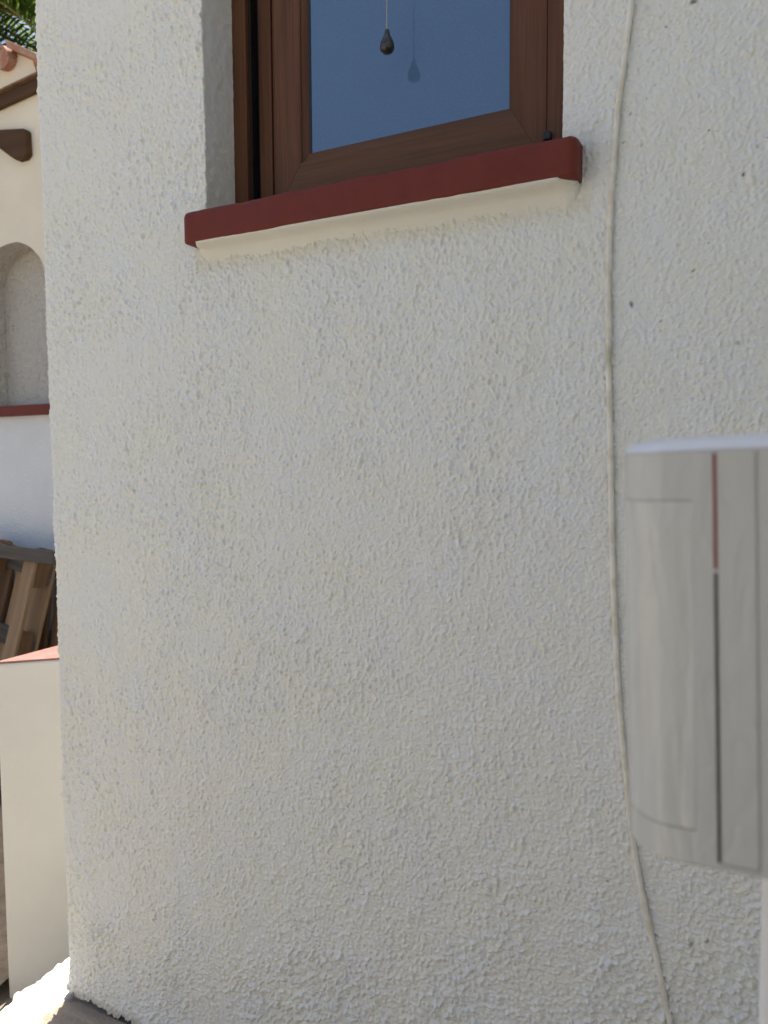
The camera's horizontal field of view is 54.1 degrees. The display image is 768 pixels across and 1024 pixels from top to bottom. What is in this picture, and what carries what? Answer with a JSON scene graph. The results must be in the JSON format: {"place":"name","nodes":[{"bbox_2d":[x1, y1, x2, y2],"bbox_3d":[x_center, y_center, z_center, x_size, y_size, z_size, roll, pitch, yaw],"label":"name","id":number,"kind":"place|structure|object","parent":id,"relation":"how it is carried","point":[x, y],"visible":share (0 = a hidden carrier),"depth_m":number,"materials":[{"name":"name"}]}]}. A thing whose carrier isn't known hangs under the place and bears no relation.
{"place":"outdoors","nodes":[
{"label":"outdoors","id":0,"kind":"place"},
{"bbox_2d":[0,978,12,1010],"bbox_3d":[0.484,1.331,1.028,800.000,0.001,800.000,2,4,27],"label":"ground","id":1,"kind":"structure","parent":0,"point":[5,999],"depth_m":1.98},
{"bbox_2d":[0,773,8,984],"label":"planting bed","id":2,"kind":"object","parent":1,"relation":"on","point":[4,971],"depth_m":2.26,"materials":[{"name":"soil"}]},
{"bbox_2d":[0,0,36,52],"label":"palm tree","id":3,"kind":"object","parent":1,"relation":"on","point":[23,11],"visible":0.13,"depth_m":6.89,"materials":[{"name":"green plant"}]},
{"bbox_2d":[0,40,55,630],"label":"house","id":4,"kind":"structure","parent":1,"relation":"on","point":[26,497],"depth_m":4.49,"materials":[{"name":"white paint"}]},
{"bbox_2d":[0,541,55,660],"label":"pallet","id":5,"kind":"object","parent":1,"relation":"on","point":[21,628],"visible":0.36,"depth_m":4.14,"materials":[{"name":"brown wood"}]},
{"bbox_2d":[0,544,55,564],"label":"loose plank","id":6,"kind":"object","parent":5,"relation":"on","point":[28,554],"visible":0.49,"depth_m":4.01,"materials":[{"name":"grey wood"}]},
{"bbox_2d":[0,539,57,650],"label":"pallet","id":7,"kind":"object","parent":1,"relation":"on","point":[48,639],"visible":0.12,"depth_m":4.28,"materials":[{"name":"brown wood"}]},
{"bbox_2d":[0,646,69,997],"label":"wall","id":8,"kind":"structure","parent":1,"relation":"on","point":[31,772],"depth_m":1.96,"materials":[{"name":"white paint"}]},
{"bbox_2d":[35,0,767,1023],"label":"house","id":9,"kind":"structure","parent":1,"relation":"on","point":[327,382],"depth_m":1.20,"materials":[{"name":"paint"}]},
{"bbox_2d":[184,0,582,262],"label":"window","id":10,"kind":"structure","parent":9,"relation":"in","point":[335,135],"depth_m":1.20,"materials":[{"name":"brown wood"}]},
{"bbox_2d":[380,0,394,54],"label":"pull chain","id":11,"kind":"object","parent":10,"relation":"hanging from","point":[387,47],"visible":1,"depth_m":1.17,"materials":[{"name":"plastic"}]},
{"bbox_2d":[605,0,672,1023],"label":"cable","id":12,"kind":"object","parent":9,"relation":"attached to","point":[608,269],"visible":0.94,"depth_m":1.01,"materials":[{"name":"plastic"}]},
{"bbox_2d":[0,13,35,52],"label":"sky","id":13,"kind":"structure","parent":0,"point":[8,13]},
{"bbox_2d":[0,957,130,1023],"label":"terrace","id":14,"kind":"structure","parent":0,"point":[48,998],"depth_m":1.55,"materials":[{"name":"concrete"}]},
{"bbox_2d":[759,878,767,1023],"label":"post","id":15,"kind":"object","parent":14,"relation":"on","point":[763,1001],"depth_m":0.34,"materials":[{"name":"white paint"}]},
{"bbox_2d":[623,434,767,878],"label":"motion detector","id":16,"kind":"object","parent":15,"relation":"attached to","point":[696,543],"visible":1,"depth_m":0.29,"materials":[{"name":"grey plastic"}]}
]}

